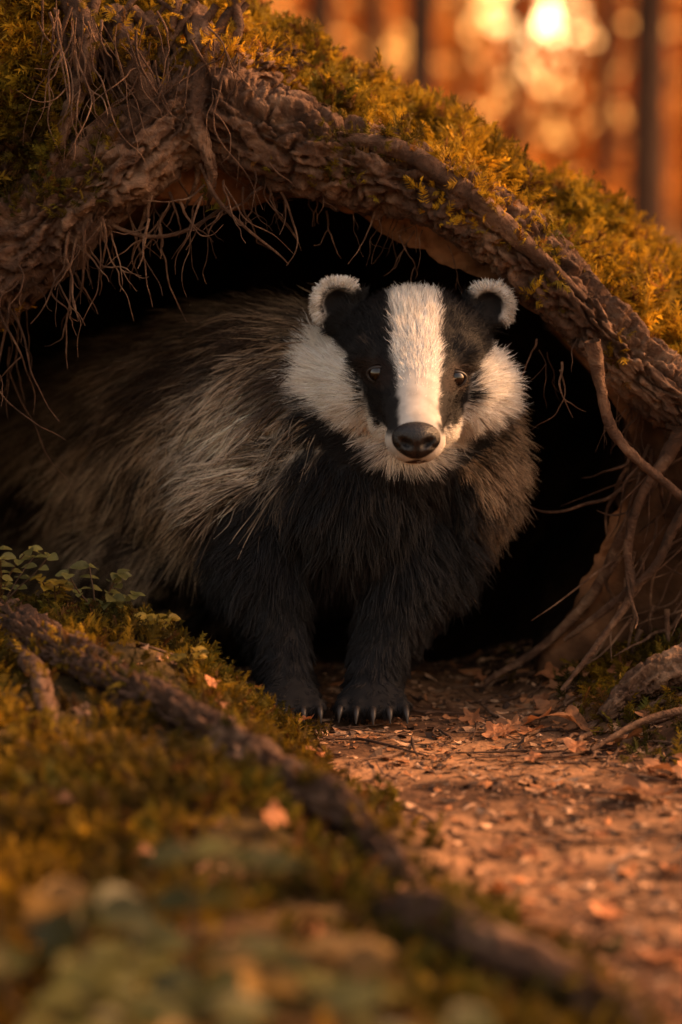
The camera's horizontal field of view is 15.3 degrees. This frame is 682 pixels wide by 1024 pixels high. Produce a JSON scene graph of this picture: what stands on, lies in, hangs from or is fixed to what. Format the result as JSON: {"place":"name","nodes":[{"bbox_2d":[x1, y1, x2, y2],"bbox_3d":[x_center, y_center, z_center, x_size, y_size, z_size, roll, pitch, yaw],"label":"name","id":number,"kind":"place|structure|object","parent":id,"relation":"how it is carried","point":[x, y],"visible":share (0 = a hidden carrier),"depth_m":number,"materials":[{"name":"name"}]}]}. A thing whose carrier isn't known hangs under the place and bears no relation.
{"place":"outdoors","nodes":[
{"label":"outdoors","id":0,"kind":"place"},
{"bbox_2d":[0,219,681,1023],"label":"ground","id":1,"kind":"structure","parent":0,"point":[458,639],"depth_m":1.84,"materials":[{"name":"soil"}]},
{"bbox_2d":[0,883,157,1023],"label":"wood sorrel plant","id":2,"kind":"object","parent":1,"relation":"on","point":[117,906],"visible":0.81,"depth_m":1.27,"materials":[{"name":"green plant"}]},
{"bbox_2d":[24,963,134,1023],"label":"wood sorrel plant","id":3,"kind":"object","parent":1,"relation":"on","point":[94,980],"visible":1,"depth_m":1.17,"materials":[{"name":"green plant"}]},
{"bbox_2d":[0,907,192,1010],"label":"wood sorrel plant","id":4,"kind":"object","parent":1,"relation":"on","point":[56,934],"visible":0.5,"depth_m":1.29,"materials":[{"name":"green plant"}]},
{"bbox_2d":[26,982,187,1023],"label":"wood sorrel plant","id":5,"kind":"object","parent":1,"relation":"on","point":[147,1006],"visible":0.67,"depth_m":1.20,"materials":[{"name":"green plant"}]},
{"bbox_2d":[167,646,208,671],"bbox_3d":[-0.120,0.118,2.006,0.033,0.022,0.025,-4,8,-27],"label":"bramble seedling","id":6,"kind":"object","parent":1,"relation":"on","point":[182,658],"visible":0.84,"depth_m":2.00,"materials":[{"name":"green plant"}]},
{"bbox_2d":[91,838,300,980],"bbox_3d":[-0.082,0.212,1.330,0.117,0.076,0.062,-2,7,-16],"label":"wood sorrel plant","id":7,"kind":"object","parent":1,"relation":"on","point":[176,898],"visible":0.84,"depth_m":1.33,"materials":[{"name":"green plant"}]},
{"bbox_2d":[165,987,271,1023],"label":"wood sorrel plant","id":8,"kind":"object","parent":1,"relation":"on","point":[232,1005],"visible":1,"depth_m":1.16,"materials":[{"name":"green plant"}]},
{"bbox_2d":[144,935,311,1023],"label":"wood sorrel plant","id":9,"kind":"object","parent":1,"relation":"on","point":[175,983],"visible":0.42,"depth_m":1.24,"materials":[{"name":"green plant"}]},
{"bbox_2d":[0,274,541,724],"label":"badger","id":10,"kind":"object","parent":1,"relation":"on","point":[262,483],"visible":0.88,"depth_m":2.21,"materials":[{"name":"black"}]},
{"bbox_2d":[178,971,363,1023],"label":"wood sorrel plant","id":11,"kind":"object","parent":1,"relation":"on","point":[321,982],"visible":0.62,"depth_m":1.23,"materials":[{"name":"green plant"}]},
{"bbox_2d":[203,932,393,1023],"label":"wood sorrel plant","id":12,"kind":"object","parent":1,"relation":"on","point":[363,954],"visible":0.73,"depth_m":1.27,"materials":[{"name":"green plant"}]},
{"bbox_2d":[306,0,333,51],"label":"pine tree","id":13,"kind":"object","parent":1,"relation":"on","point":[322,11],"visible":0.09,"depth_m":21.74,"materials":[{"name":"brown plant"}]},
{"bbox_2d":[0,598,667,1023],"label":"bank root","id":14,"kind":"object","parent":1,"relation":"on","point":[502,950],"visible":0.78,"depth_m":1.63,"materials":[{"name":"brown plant"}]},
{"bbox_2d":[0,589,681,1023],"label":"bank moss","id":15,"kind":"object","parent":1,"relation":"on","point":[94,811],"visible":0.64,"depth_m":1.60,"materials":[{"name":"green plant"}]},
{"bbox_2d":[0,545,58,599],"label":"bramble seedling","id":16,"kind":"object","parent":15,"relation":"on","point":[7,578],"visible":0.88,"depth_m":2.12,"materials":[{"name":"green plant"}]},
{"bbox_2d":[0,876,92,993],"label":"wood sorrel plant","id":17,"kind":"object","parent":15,"relation":"on","point":[60,895],"visible":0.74,"depth_m":1.30,"materials":[{"name":"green plant"}]},
{"bbox_2d":[30,574,73,608],"bbox_3d":[-0.240,0.069,2.133,0.036,0.038,0.056,0,7,0],"label":"bramble seedling","id":18,"kind":"object","parent":15,"relation":"on","point":[58,595],"visible":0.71,"depth_m":2.12,"materials":[{"name":"green plant"}]},
{"bbox_2d":[55,560,144,615],"bbox_3d":[-0.199,0.067,2.105,0.072,0.049,0.051,3,8,22],"label":"bramble seedling","id":19,"kind":"object","parent":15,"relation":"on","point":[115,598],"visible":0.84,"depth_m":2.10,"materials":[{"name":"green plant"}]},
{"bbox_2d":[134,612,180,630],"bbox_3d":[-0.149,0.097,2.085,0.035,0.032,0.038,2,7,20],"label":"bramble seedling","id":20,"kind":"object","parent":15,"relation":"on","point":[172,616],"visible":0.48,"depth_m":2.08,"materials":[{"name":"green plant"}]},
{"bbox_2d":[317,977,494,1023],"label":"wood sorrel plant","id":21,"kind":"object","parent":15,"relation":"on","point":[352,996],"visible":1,"depth_m":1.16,"materials":[{"name":"green plant"}]},
{"bbox_2d":[0,0,681,679],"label":"earth mound","id":22,"kind":"object","parent":1,"relation":"on","point":[548,560],"visible":0.12,"depth_m":2.74,"materials":[{"name":"soil"}]},
{"bbox_2d":[0,0,668,496],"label":"hanging rootlets","id":23,"kind":"object","parent":22,"relation":"hanging from","point":[74,60],"visible":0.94,"depth_m":2.17,"materials":[{"name":"brown plant"}]},
{"bbox_2d":[0,0,681,437],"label":"arch root","id":24,"kind":"object","parent":22,"relation":"on","point":[270,120],"visible":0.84,"depth_m":2.17,"materials":[{"name":"brown plant"}]},
{"bbox_2d":[0,0,681,389],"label":"mound moss","id":25,"kind":"object","parent":22,"relation":"on","point":[635,264],"visible":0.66,"depth_m":2.28,"materials":[{"name":"green plant"}]},
{"bbox_2d":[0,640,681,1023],"bbox_3d":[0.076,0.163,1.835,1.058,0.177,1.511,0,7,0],"label":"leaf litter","id":26,"kind":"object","parent":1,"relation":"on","point":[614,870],"visible":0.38,"depth_m":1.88,"materials":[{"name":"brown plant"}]},
{"bbox_2d":[54,603,681,958],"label":"fallen leaves","id":27,"kind":"object","parent":1,"relation":"on","point":[273,813],"visible":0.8,"depth_m":1.96,"materials":[{"name":"orange plant"}]},
{"bbox_2d":[363,0,448,70],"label":"pine tree","id":28,"kind":"object","parent":1,"relation":"on","point":[373,25],"visible":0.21,"depth_m":27.67,"materials":[{"name":"brown plant"}]},
{"bbox_2d":[139,638,681,1022],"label":"twigs","id":29,"kind":"object","parent":1,"relation":"on","point":[545,829],"visible":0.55,"depth_m":1.90,"materials":[{"name":"brown wood"}]},
{"bbox_2d":[406,0,435,93],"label":"pine tree","id":30,"kind":"object","parent":1,"relation":"on","point":[420,56],"visible":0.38,"depth_m":16.68,"materials":[{"name":"brown plant"}]},
{"bbox_2d":[454,0,466,111],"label":"pine tree","id":31,"kind":"object","parent":1,"relation":"on","point":[460,23],"visible":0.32,"depth_m":25.78,"materials":[{"name":"brown plant"}]},
{"bbox_2d":[257,0,681,216],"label":"distant forest","id":32,"kind":"object","parent":1,"relation":"on","point":[581,78],"visible":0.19,"depth_m":46.98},
{"bbox_2d":[440,0,523,150],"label":"pine tree","id":33,"kind":"object","parent":1,"relation":"on","point":[515,77],"visible":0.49,"depth_m":28.74,"materials":[{"name":"brown plant"}]},
{"bbox_2d":[361,0,681,236],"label":"distant undergrowth","id":34,"kind":"object","parent":1,"relation":"on","point":[672,191],"visible":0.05,"depth_m":26.01,"materials":[{"name":"orange plant"}]},
{"bbox_2d":[416,668,681,767],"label":"surface roots","id":35,"kind":"object","parent":1,"relation":"on","point":[584,734],"visible":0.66,"depth_m":2.10,"materials":[{"name":"brown plant"}]},
{"bbox_2d":[484,339,681,751],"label":"side roots","id":36,"kind":"object","parent":1,"relation":"on","point":[651,675],"visible":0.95,"depth_m":2.21,"materials":[{"name":"brown plant"}]},
{"bbox_2d":[595,0,616,191],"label":"pine tree","id":37,"kind":"object","parent":1,"relation":"on","point":[606,133],"visible":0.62,"depth_m":28.76,"materials":[{"name":"brown plant"}]},
{"bbox_2d":[628,0,667,236],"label":"pine tree","id":38,"kind":"object","parent":1,"relation":"on","point":[648,131],"visible":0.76,"depth_m":17.50,"materials":[{"name":"brown plant"}]},
{"bbox_2d":[273,0,681,189],"label":"sky","id":39,"kind":"structure","parent":0,"point":[549,19],"materials":[{"name":"orange"}]}
]}

